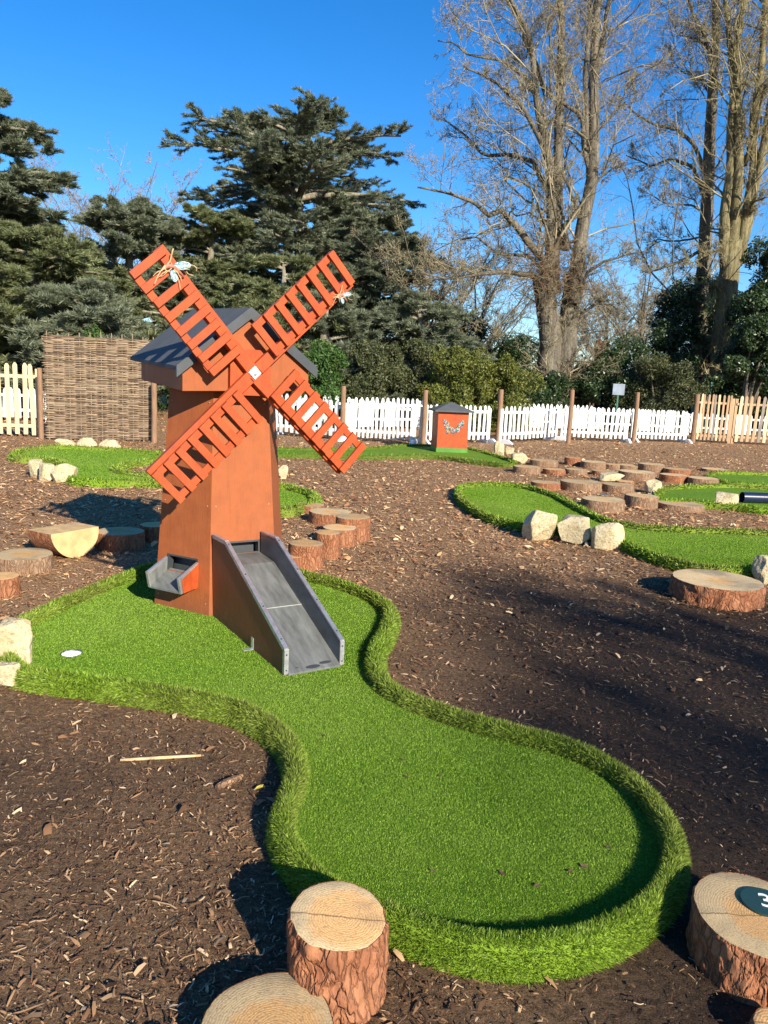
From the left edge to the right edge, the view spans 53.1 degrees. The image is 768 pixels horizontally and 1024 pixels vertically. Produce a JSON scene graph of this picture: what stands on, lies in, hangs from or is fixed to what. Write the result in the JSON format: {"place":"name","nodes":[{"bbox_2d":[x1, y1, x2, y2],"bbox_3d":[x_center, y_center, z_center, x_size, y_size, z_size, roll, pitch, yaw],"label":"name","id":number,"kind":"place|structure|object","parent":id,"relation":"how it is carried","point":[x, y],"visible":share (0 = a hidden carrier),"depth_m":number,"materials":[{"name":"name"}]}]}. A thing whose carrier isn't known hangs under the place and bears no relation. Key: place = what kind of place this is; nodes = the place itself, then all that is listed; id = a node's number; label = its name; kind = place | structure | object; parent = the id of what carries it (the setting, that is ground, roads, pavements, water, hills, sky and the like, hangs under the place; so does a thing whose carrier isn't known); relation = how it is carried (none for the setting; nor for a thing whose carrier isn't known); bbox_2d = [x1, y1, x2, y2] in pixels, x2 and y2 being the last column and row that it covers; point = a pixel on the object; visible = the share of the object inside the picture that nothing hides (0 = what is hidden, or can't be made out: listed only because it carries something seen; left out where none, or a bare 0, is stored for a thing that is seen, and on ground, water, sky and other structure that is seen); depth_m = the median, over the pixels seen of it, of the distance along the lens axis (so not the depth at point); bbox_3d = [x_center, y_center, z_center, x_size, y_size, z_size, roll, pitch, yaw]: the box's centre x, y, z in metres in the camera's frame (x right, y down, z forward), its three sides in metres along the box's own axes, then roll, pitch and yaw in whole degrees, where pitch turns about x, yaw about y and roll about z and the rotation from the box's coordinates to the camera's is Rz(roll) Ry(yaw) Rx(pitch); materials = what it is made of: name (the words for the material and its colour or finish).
{"place":"outdoors","nodes":[
{"label":"outdoors","id":0,"kind":"place"},
{"bbox_2d":[0,391,767,1023],"bbox_3d":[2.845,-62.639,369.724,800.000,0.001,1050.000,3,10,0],"label":"ground","id":1,"kind":"structure","parent":0,"point":[604,1007],"depth_m":3.39,"materials":[{"name":"soil"}]},
{"bbox_2d":[0,661,20,686],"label":"rock","id":2,"kind":"object","parent":1,"relation":"on","point":[7,673],"visible":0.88,"depth_m":3.78,"materials":[{"name":"stone"}]},
{"bbox_2d":[0,571,21,598],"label":"log stump","id":3,"kind":"object","parent":1,"relation":"on","point":[10,584],"visible":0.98,"depth_m":5.29,"materials":[{"name":"red wood"}]},
{"bbox_2d":[0,617,32,663],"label":"rock","id":4,"kind":"object","parent":1,"relation":"on","point":[16,634],"visible":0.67,"depth_m":4.00,"materials":[{"name":"stone"}]},
{"bbox_2d":[0,362,38,436],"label":"picket fence","id":5,"kind":"object","parent":1,"relation":"on","point":[30,376],"visible":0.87,"depth_m":16.51,"materials":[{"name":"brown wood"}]},
{"bbox_2d":[1,387,46,421],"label":"picket fence","id":6,"kind":"object","parent":1,"relation":"on","point":[20,395],"visible":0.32,"depth_m":20.86,"materials":[{"name":"white paint"}]},
{"bbox_2d":[0,241,51,392],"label":"cedar tree","id":7,"kind":"object","parent":1,"relation":"on","point":[11,273],"visible":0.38,"depth_m":22.94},
{"bbox_2d":[0,548,53,576],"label":"log stump","id":8,"kind":"object","parent":1,"relation":"on","point":[27,561],"visible":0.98,"depth_m":5.89,"materials":[{"name":"brown wood"}]},
{"bbox_2d":[37,368,43,438],"bbox_3d":[-7.223,-2.265,16.180,0.115,1.507,0.115,3,10,0],"label":"fence post","id":9,"kind":"object","parent":1,"relation":"on","point":[40,405],"visible":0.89,"depth_m":16.14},
{"bbox_2d":[39,463,54,481],"bbox_3d":[-4.615,-0.538,10.520,0.207,0.260,0.150,3,10,3],"label":"rock","id":10,"kind":"object","parent":1,"relation":"on","point":[45,469],"visible":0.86,"depth_m":10.46,"materials":[{"name":"stone"}]},
{"bbox_2d":[0,86,117,292],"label":"cedar tree","id":11,"kind":"object","parent":1,"relation":"on","point":[18,179],"visible":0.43,"depth_m":28.00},
{"bbox_2d":[27,522,98,557],"bbox_3d":[-2.702,0.249,6.516,0.327,0.226,0.470,8,11,30],"label":"half log","id":12,"kind":"object","parent":1,"relation":"on","point":[72,540],"visible":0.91,"depth_m":6.41,"materials":[{"name":"beige wood"}]},
{"bbox_2d":[51,463,77,482],"bbox_3d":[-4.351,-0.526,10.463,0.328,0.280,0.231,2,10,-5],"label":"rock","id":13,"kind":"object","parent":1,"relation":"on","point":[60,472],"visible":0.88,"depth_m":10.39,"materials":[{"name":"stone"}]},
{"bbox_2d":[0,276,164,416],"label":"cedar tree","id":14,"kind":"object","parent":1,"relation":"on","point":[71,310],"visible":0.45,"depth_m":21.81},
{"bbox_2d":[0,219,181,390],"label":"cedar tree","id":15,"kind":"object","parent":1,"relation":"on","point":[59,257],"visible":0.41,"depth_m":25.13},
{"bbox_2d":[31,174,161,265],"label":"bare tree","id":16,"kind":"object","parent":1,"relation":"on","point":[69,204],"visible":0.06,"depth_m":57.68,"materials":[{"name":"brown plant"}]},
{"bbox_2d":[41,331,157,441],"bbox_3d":[-6.021,-2.662,16.374,2.327,2.289,0.070,0,10,-15],"label":"woven hurdle","id":17,"kind":"object","parent":1,"relation":"on","point":[64,416],"visible":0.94,"depth_m":16.34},
{"bbox_2d":[26,132,202,319],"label":"bare tree","id":18,"kind":"object","parent":1,"relation":"on","point":[112,189],"visible":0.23,"depth_m":55.82,"materials":[{"name":"brown plant"}]},
{"bbox_2d":[94,526,145,552],"bbox_3d":[-2.359,0.252,6.885,0.445,0.173,0.427,3,10,0],"label":"log stump","id":19,"kind":"object","parent":1,"relation":"on","point":[123,539],"visible":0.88,"depth_m":6.73,"materials":[{"name":"red wood"}]},
{"bbox_2d":[53,194,225,392],"bbox_3d":[-9.964,-8.712,32.408,10.818,8.462,10.597,3,10,0],"label":"cedar tree","id":20,"kind":"object","parent":1,"relation":"on","point":[140,222],"visible":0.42,"depth_m":30.23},
{"bbox_2d":[151,382,156,442],"bbox_3d":[-4.928,-2.122,16.496,0.126,1.323,0.127,3,10,0],"label":"fence post","id":21,"kind":"object","parent":1,"relation":"on","point":[154,412],"visible":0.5,"depth_m":16.45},
{"bbox_2d":[120,754,200,761],"bbox_3d":[-0.922,1.017,3.184,0.323,0.014,0.013,0,10,-12],"label":"stick","id":22,"kind":"object","parent":1,"relation":"on","point":[159,757],"visible":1,"depth_m":3.18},
{"bbox_2d":[6,443,322,517],"bbox_3d":[-3.437,-0.617,11.606,3.019,0.188,7.721,-6,13,-40],"label":"putting green","id":23,"kind":"object","parent":1,"relation":"on","point":[102,466],"visible":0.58,"depth_m":11.89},
{"bbox_2d":[137,201,279,328],"bbox_3d":[-7.536,-9.149,34.479,10.558,8.776,10.376,3,10,0],"label":"cedar tree","id":24,"kind":"object","parent":1,"relation":"on","point":[200,236],"visible":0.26,"depth_m":32.28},
{"bbox_2d":[157,250,378,386],"bbox_3d":[-4.077,-6.791,29.381,8.973,6.194,8.644,3,10,0],"label":"cedar tree","id":25,"kind":"object","parent":1,"relation":"on","point":[260,297],"visible":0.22,"depth_m":28.23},
{"bbox_2d":[202,972,333,1023],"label":"log stump","id":26,"kind":"object","parent":1,"relation":"on","point":[278,998],"visible":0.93,"depth_m":1.87,"materials":[{"name":"beige wood"}]},
{"bbox_2d":[156,85,434,352],"bbox_3d":[-3.956,-11.821,36.770,13.814,13.592,12.846,-4,12,-33],"label":"cedar tree","id":27,"kind":"object","parent":1,"relation":"on","point":[277,169],"visible":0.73,"depth_m":33.47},
{"bbox_2d":[288,539,323,570],"bbox_3d":[-0.657,0.371,6.480,0.311,0.228,0.293,3,10,0],"label":"log stump","id":28,"kind":"object","parent":1,"relation":"on","point":[311,552],"visible":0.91,"depth_m":6.37,"materials":[{"name":"red wood"}]},
{"bbox_2d":[275,397,349,441],"bbox_3d":[-1.901,-2.412,19.737,2.216,1.012,0.780,7,11,24],"label":"picket fence","id":29,"kind":"object","parent":1,"relation":"on","point":[298,404],"visible":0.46,"depth_m":19.56,"materials":[{"name":"white paint"}]},
{"bbox_2d":[277,394,354,428],"bbox_3d":[-2.123,-3.098,23.617,2.465,1.012,0.136,5,10,12],"label":"picket fence","id":30,"kind":"object","parent":1,"relation":"on","point":[305,415],"visible":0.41,"depth_m":23.55,"materials":[{"name":"white paint"}]},
{"bbox_2d":[292,338,357,426],"bbox_3d":[-1.863,-4.015,24.083,1.952,2.790,2.044,11,13,41],"label":"shrub","id":31,"kind":"object","parent":1,"relation":"on","point":[332,360],"visible":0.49,"depth_m":23.69,"materials":[{"name":"green plant"}]},
{"bbox_2d":[314,529,340,559],"bbox_3d":[-0.504,0.300,6.874,0.243,0.248,0.261,3,10,0],"label":"log stump","id":32,"kind":"object","parent":1,"relation":"on","point":[330,539],"visible":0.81,"depth_m":6.77,"materials":[{"name":"red wood"}]},
{"bbox_2d":[308,508,350,525],"bbox_3d":[-0.600,0.061,8.516,0.491,0.146,0.490,3,10,0],"label":"log stump","id":33,"kind":"object","parent":1,"relation":"on","point":[322,516],"visible":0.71,"depth_m":8.35,"materials":[{"name":"red wood"}]},
{"bbox_2d":[286,881,389,1023],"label":"log stump","id":34,"kind":"object","parent":1,"relation":"on","point":[338,955],"visible":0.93,"depth_m":1.95,"materials":[{"name":"red wood"}]},
{"bbox_2d":[322,524,356,547],"bbox_3d":[-0.431,0.234,7.455,0.350,0.185,0.363,3,10,0],"label":"log stump","id":35,"kind":"object","parent":1,"relation":"on","point":[348,536],"visible":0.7,"depth_m":7.33,"materials":[{"name":"red wood"}]},
{"bbox_2d":[0,561,691,987],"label":"putting green","id":36,"kind":"object","parent":1,"relation":"on","point":[524,809],"visible":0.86,"depth_m":2.95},
{"bbox_2d":[128,244,365,675],"bbox_3d":[-0.836,-0.477,4.851,1.543,2.341,2.195,-3,12,-31],"label":"windmill","id":37,"kind":"object","parent":36,"relation":"on","point":[229,377],"visible":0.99,"depth_m":4.79,"materials":[{"name":"wood"}]},
{"bbox_2d":[153,248,196,288],"bbox_3d":[-1.169,-1.358,4.300,0.251,0.218,0.032,-3,11,-30],"label":"insect ornament","id":38,"kind":"object","parent":37,"relation":"attached to","point":[177,267],"visible":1,"depth_m":4.30,"materials":[{"name":"plastic"}]},
{"bbox_2d":[276,288,415,407],"bbox_3d":[-2.026,-5.526,27.167,6.839,4.784,6.296,3,10,0],"label":"cedar tree","id":39,"kind":"object","parent":1,"relation":"on","point":[340,312],"visible":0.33,"depth_m":26.86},
{"bbox_2d":[335,513,370,541],"bbox_3d":[-0.310,0.165,7.704,0.361,0.247,0.361,3,10,0],"label":"log stump","id":40,"kind":"object","parent":1,"relation":"on","point":[361,523],"visible":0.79,"depth_m":7.59,"materials":[{"name":"red wood"}]},
{"bbox_2d":[339,338,406,427],"bbox_3d":[-0.356,-4.149,24.962,2.262,2.880,2.807,3,10,0],"label":"shrub","id":41,"kind":"object","parent":1,"relation":"on","point":[369,361],"visible":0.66,"depth_m":24.40,"materials":[{"name":"green plant"}]},
{"bbox_2d":[344,399,417,443],"bbox_3d":[-0.058,-2.273,19.308,1.768,1.050,0.780,5,10,13],"label":"picket fence","id":42,"kind":"object","parent":1,"relation":"on","point":[393,432],"visible":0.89,"depth_m":19.21,"materials":[{"name":"white paint"}]},
{"bbox_2d":[0,411,767,1023],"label":"wood chips","id":43,"kind":"object","parent":1,"relation":"on","point":[140,969],"visible":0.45,"depth_m":4.07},
{"bbox_2d":[139,521,159,542],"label":"log stump","id":44,"kind":"object","parent":43,"relation":"on","point":[152,530],"visible":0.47,"depth_m":7.11,"materials":[{"name":"red wood"}]},
{"bbox_2d":[352,397,419,429],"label":"picket fence","id":45,"kind":"object","parent":1,"relation":"on","point":[387,400],"visible":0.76,"depth_m":24.02,"materials":[{"name":"white paint"}]},
{"bbox_2d":[322,207,456,364],"bbox_3d":[0.303,-8.847,34.999,9.740,9.388,10.422,-5,12,-36],"label":"cedar tree","id":46,"kind":"object","parent":1,"relation":"on","point":[364,284],"visible":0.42,"depth_m":32.96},
{"bbox_2d":[277,443,517,467],"bbox_3d":[-0.562,-1.303,16.330,6.250,0.181,3.941,1,10,-7],"label":"putting green","id":47,"kind":"object","parent":1,"relation":"on","point":[472,456],"visible":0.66,"depth_m":15.85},
{"bbox_2d":[428,402,474,452],"bbox_3d":[1.476,-1.911,17.219,0.880,1.100,0.840,1,10,-8],"label":"butterfly box","id":48,"kind":"object","parent":47,"relation":"on","point":[450,422],"visible":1,"depth_m":16.93,"materials":[{"name":"orange wood"}]},
{"bbox_2d":[384,337,439,425],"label":"shrub","id":49,"kind":"object","parent":1,"relation":"on","point":[417,352],"visible":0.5,"depth_m":26.14,"materials":[{"name":"green plant"}]},
{"bbox_2d":[421,390,427,443],"bbox_3d":[1.016,-2.367,19.298,0.134,1.376,0.135,3,10,0],"label":"fence post","id":50,"kind":"object","parent":1,"relation":"on","point":[424,416],"visible":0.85,"depth_m":19.24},
{"bbox_2d":[350,205,510,360],"bbox_3d":[2.155,-8.192,32.786,7.155,8.286,6.370,8,11,29],"label":"bare tree","id":51,"kind":"object","parent":1,"relation":"on","point":[442,296],"visible":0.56,"depth_m":31.69,"materials":[{"name":"brown plant"}]},
{"bbox_2d":[364,287,497,398],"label":"cedar tree","id":52,"kind":"object","parent":1,"relation":"on","point":[402,318],"visible":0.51,"depth_m":29.50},
{"bbox_2d":[401,312,501,404],"bbox_3d":[2.878,-7.268,37.459,6.253,5.042,6.205,-6,13,-40],"label":"shrub","id":53,"kind":"object","parent":1,"relation":"on","point":[480,335],"visible":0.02,"depth_m":36.43,"materials":[{"name":"green plant"}]},
{"bbox_2d":[416,404,495,443],"bbox_3d":[1.888,-2.301,20.089,2.261,1.011,0.780,-3,12,-31],"label":"picket fence","id":54,"kind":"object","parent":1,"relation":"on","point":[478,433],"visible":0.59,"depth_m":20.33,"materials":[{"name":"white paint"}]},
{"bbox_2d":[416,344,502,425],"bbox_3d":[2.438,-4.034,25.026,2.842,2.868,2.740,3,10,0],"label":"shrub","id":55,"kind":"object","parent":1,"relation":"on","point":[458,366],"visible":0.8,"depth_m":24.76,"materials":[{"name":"green plant"}]},
{"bbox_2d":[413,246,564,354],"bbox_3d":[5.014,-9.393,39.253,7.808,8.713,7.480,3,10,0],"label":"bare tree","id":56,"kind":"object","parent":1,"relation":"on","point":[498,333],"visible":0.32,"depth_m":38.45,"materials":[{"name":"brown plant"}]},
{"bbox_2d":[472,351,546,431],"bbox_3d":[4.126,-3.943,25.542,2.522,2.686,2.576,3,10,0],"label":"shrub","id":57,"kind":"object","parent":1,"relation":"on","point":[507,369],"visible":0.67,"depth_m":24.99,"materials":[{"name":"green plant"}]},
{"bbox_2d":[482,331,538,404],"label":"shrub","id":58,"kind":"object","parent":1,"relation":"on","point":[514,351],"visible":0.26,"depth_m":38.20,"materials":[{"name":"green plant"}]},
{"bbox_2d":[512,465,540,474],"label":"log stump","id":59,"kind":"object","parent":1,"relation":"on","point":[527,469],"visible":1,"depth_m":13.96,"materials":[{"name":"brown wood"}]},
{"bbox_2d":[492,406,565,444],"bbox_3d":[4.164,-2.509,21.874,0.780,1.011,3.228,11,13,39],"label":"picket fence","id":60,"kind":"object","parent":1,"relation":"on","point":[553,431],"visible":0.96,"depth_m":21.68,"materials":[{"name":"white paint"}]},
{"bbox_2d":[522,510,557,540],"bbox_3d":[1.630,0.138,8.063,0.356,0.330,0.280,4,10,11],"label":"rock","id":61,"kind":"object","parent":1,"relation":"on","point":[538,525],"visible":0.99,"depth_m":7.96,"materials":[{"name":"stone"}]},
{"bbox_2d":[516,369,570,426],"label":"shrub","id":62,"kind":"object","parent":1,"relation":"on","point":[553,393],"visible":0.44,"depth_m":29.11,"materials":[{"name":"green plant"}]},
{"bbox_2d":[531,480,559,490],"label":"log stump","id":63,"kind":"object","parent":1,"relation":"on","point":[549,485],"visible":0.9,"depth_m":11.90,"materials":[{"name":"red wood"}]},
{"bbox_2d":[399,0,701,407],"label":"bare tree","id":64,"kind":"object","parent":1,"relation":"on","point":[558,342],"visible":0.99,"depth_m":30.60,"materials":[{"name":"brown plant"}]},
{"bbox_2d":[521,403,593,430],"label":"picket fence","id":65,"kind":"object","parent":1,"relation":"on","point":[560,414],"visible":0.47,"depth_m":27.74,"materials":[{"name":"white paint"}]},
{"bbox_2d":[566,390,574,443],"bbox_3d":[5.255,-2.670,21.693,0.137,1.529,0.138,3,10,0],"label":"fence post","id":66,"kind":"object","parent":1,"relation":"on","point":[570,419],"visible":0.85,"depth_m":21.64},
{"bbox_2d":[557,514,590,543],"bbox_3d":[1.972,0.185,7.975,0.352,0.298,0.225,5,10,13],"label":"rock","id":67,"kind":"object","parent":1,"relation":"on","point":[574,529],"visible":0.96,"depth_m":7.89,"materials":[{"name":"stone"}]},
{"bbox_2d":[560,479,601,492],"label":"log stump","id":68,"kind":"object","parent":1,"relation":"on","point":[583,485],"visible":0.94,"depth_m":11.92,"materials":[{"name":"brown wood"}]},
{"bbox_2d":[563,357,625,425],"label":"shrub","id":69,"kind":"object","parent":1,"relation":"on","point":[589,392],"visible":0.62,"depth_m":31.83,"materials":[{"name":"green plant"}]},
{"bbox_2d":[558,407,631,442],"bbox_3d":[6.393,-2.658,23.312,2.116,1.011,0.780,1,10,-7],"label":"picket fence","id":70,"kind":"object","parent":1,"relation":"on","point":[564,419],"visible":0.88,"depth_m":23.23,"materials":[{"name":"white paint"}]},
{"bbox_2d":[581,496,624,513],"bbox_3d":[2.919,-0.095,10.274,0.589,0.166,0.592,3,10,0],"label":"log stump","id":71,"kind":"object","parent":1,"relation":"on","point":[600,504],"visible":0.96,"depth_m":10.05,"materials":[{"name":"brown wood"}]},
{"bbox_2d":[591,522,624,550],"bbox_3d":[2.259,0.242,7.764,0.305,0.285,0.218,1,10,-10],"label":"rock","id":72,"kind":"object","parent":1,"relation":"on","point":[608,535],"visible":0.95,"depth_m":7.70,"materials":[{"name":"stone"}]},
{"bbox_2d":[453,480,767,577],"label":"putting green","id":73,"kind":"object","parent":1,"relation":"on","point":[513,506],"visible":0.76,"depth_m":8.59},
{"bbox_2d":[602,482,633,493],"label":"log stump","id":74,"kind":"object","parent":1,"relation":"on","point":[616,487],"visible":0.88,"depth_m":11.97,"materials":[{"name":"brown wood"}]},
{"bbox_2d":[557,263,679,360],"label":"bare tree","id":75,"kind":"object","parent":1,"relation":"on","point":[603,320],"visible":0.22,"depth_m":50.19,"materials":[{"name":"brown plant"}]},
{"bbox_2d":[585,336,654,417],"bbox_3d":[10.591,-5.847,34.397,3.457,3.982,3.298,3,10,0],"label":"shrub","id":76,"kind":"object","parent":1,"relation":"on","point":[625,378],"visible":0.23,"depth_m":33.81,"materials":[{"name":"green plant"}]},
{"bbox_2d":[544,232,719,355],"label":"bare tree","id":77,"kind":"object","parent":1,"relation":"on","point":[643,316],"visible":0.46,"depth_m":44.44,"materials":[{"name":"brown plant"}]},
{"bbox_2d":[618,469,655,480],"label":"log stump","id":78,"kind":"object","parent":1,"relation":"on","point":[636,475],"visible":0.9,"depth_m":13.71,"materials":[{"name":"brown wood"}]},
{"bbox_2d":[594,407,685,432],"bbox_3d":[9.489,-3.378,28.551,3.621,0.910,0.138,1,10,-8],"label":"picket fence","id":79,"kind":"object","parent":1,"relation":"on","point":[596,417],"visible":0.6,"depth_m":28.52,"materials":[{"name":"white paint"}]},
{"bbox_2d":[624,493,658,509],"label":"log stump","id":80,"kind":"object","parent":1,"relation":"on","point":[646,501],"visible":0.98,"depth_m":10.50,"materials":[{"name":"brown wood"}]},
{"bbox_2d":[614,329,685,417],"bbox_3d":[12.590,-6.338,36.279,3.482,4.477,4.173,-4,12,-32],"label":"shrub","id":81,"kind":"object","parent":1,"relation":"on","point":[655,345],"visible":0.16,"depth_m":35.69,"materials":[{"name":"green plant"}]},
{"bbox_2d":[541,0,767,423],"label":"bare tree","id":82,"kind":"object","parent":1,"relation":"on","point":[709,144],"visible":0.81,"depth_m":35.47,"materials":[{"name":"brown plant"}]},
{"bbox_2d":[606,350,710,431],"bbox_3d":[10.955,-4.769,30.367,3.609,3.270,4.126,3,10,0],"label":"shrub","id":83,"kind":"object","parent":1,"relation":"on","point":[657,372],"visible":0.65,"depth_m":30.09,"materials":[{"name":"green plant"}]},
{"bbox_2d":[627,409,692,443],"bbox_3d":[8.682,-2.713,24.225,1.984,1.012,0.780,0,10,-14],"label":"picket fence","id":84,"kind":"object","parent":1,"relation":"on","point":[668,433],"visible":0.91,"depth_m":24.16,"materials":[{"name":"white paint"}]},
{"bbox_2d":[659,473,687,483],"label":"log stump","id":85,"kind":"object","parent":1,"relation":"on","point":[676,478],"visible":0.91,"depth_m":13.61,"materials":[{"name":"red wood"}]},
{"bbox_2d":[658,500,704,512],"bbox_3d":[4.099,-0.075,10.652,0.639,0.101,0.641,3,10,0],"label":"log stump","id":86,"kind":"object","parent":1,"relation":"on","point":[689,507],"visible":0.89,"depth_m":10.44,"materials":[{"name":"brown wood"}]},
{"bbox_2d":[641,271,745,413],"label":"holly tree","id":87,"kind":"object","parent":1,"relation":"on","point":[673,318],"visible":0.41,"depth_m":35.95,"materials":[{"name":"green plant"}]},
{"bbox_2d":[690,394,699,442],"bbox_3d":[9.925,-2.970,24.544,0.168,1.561,0.169,3,10,0],"label":"fence post","id":88,"kind":"object","parent":1,"relation":"on","point":[695,419],"visible":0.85,"depth_m":24.48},
{"bbox_2d":[687,476,718,484],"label":"log stump","id":89,"kind":"object","parent":1,"relation":"on","point":[695,480],"visible":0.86,"depth_m":13.38,"materials":[{"name":"brown wood"}]},
{"bbox_2d":[650,0,767,427],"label":"bare tree","id":90,"kind":"object","parent":1,"relation":"on","point":[729,225],"visible":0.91,"depth_m":33.34,"materials":[{"name":"brown plant"}]},
{"bbox_2d":[653,482,767,514],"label":"putting green","id":91,"kind":"object","parent":1,"relation":"on","point":[705,494],"visible":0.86,"depth_m":11.76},
{"bbox_2d":[739,492,767,502],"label":"pipe","id":92,"kind":"object","parent":91,"relation":"on","point":[755,497],"visible":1,"depth_m":11.14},
{"bbox_2d":[696,394,734,443],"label":"picket fence","id":93,"kind":"object","parent":1,"relation":"on","point":[703,402],"visible":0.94,"depth_m":24.92,"materials":[{"name":"brown wood"}]},
{"bbox_2d":[668,569,766,611],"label":"log stump","id":94,"kind":"object","parent":1,"relation":"on","point":[720,590],"visible":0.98,"depth_m":5.87,"materials":[{"name":"red wood"}]},
{"bbox_2d":[685,872,767,1007],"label":"log stump","id":95,"kind":"object","parent":1,"relation":"on","point":[726,932],"visible":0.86,"depth_m":2.13,"materials":[{"name":"beige wood"}]},
{"bbox_2d":[740,887,767,916],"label":"number plaque","id":96,"kind":"object","parent":95,"relation":"attached to","point":[754,899],"visible":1,"depth_m":2.24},
{"bbox_2d":[715,492,738,503],"bbox_3d":[4.794,-0.149,10.784,0.327,0.246,0.253,4,10,8],"label":"rock","id":97,"kind":"object","parent":1,"relation":"on","point":[725,498],"visible":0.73,"depth_m":10.69,"materials":[{"name":"stone"}]},
{"bbox_2d":[687,413,767,435],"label":"picket fence","id":98,"kind":"object","parent":1,"relation":"on","point":[690,424],"visible":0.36,"depth_m":28.94,"materials":[{"name":"white paint"}]},
{"bbox_2d":[701,235,767,432],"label":"holly tree","id":99,"kind":"object","parent":1,"relation":"on","point":[721,387],"visible":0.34,"depth_m":32.00,"materials":[{"name":"green plant"}]},
{"bbox_2d":[705,470,767,485],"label":"putting green","id":100,"kind":"object","parent":1,"relation":"on","point":[745,478],"visible":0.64,"depth_m":14.56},
{"bbox_2d":[712,287,767,435],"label":"holly tree","id":101,"kind":"object","parent":1,"relation":"on","point":[748,344],"visible":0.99,"depth_m":28.75,"materials":[{"name":"green plant"}]},
{"bbox_2d":[730,396,767,443],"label":"picket fence","id":102,"kind":"object","parent":1,"relation":"on","point":[747,437],"visible":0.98,"depth_m":24.95,"materials":[{"name":"brown wood"}]},
{"bbox_2d":[748,1007,767,1023],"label":"log stump","id":103,"kind":"object","parent":1,"relation":"on","point":[759,1016],"visible":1,"depth_m":1.94,"materials":[{"name":"beige wood"}]},
{"bbox_2d":[752,555,767,584],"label":"rock","id":104,"kind":"object","parent":1,"relation":"on","point":[760,568],"visible":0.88,"depth_m":6.60,"materials":[{"name":"stone"}]},
{"bbox_2d":[0,0,767,366],"label":"sky","id":105,"kind":"structure","parent":0,"point":[85,70],"materials":[{"name":"blue"}]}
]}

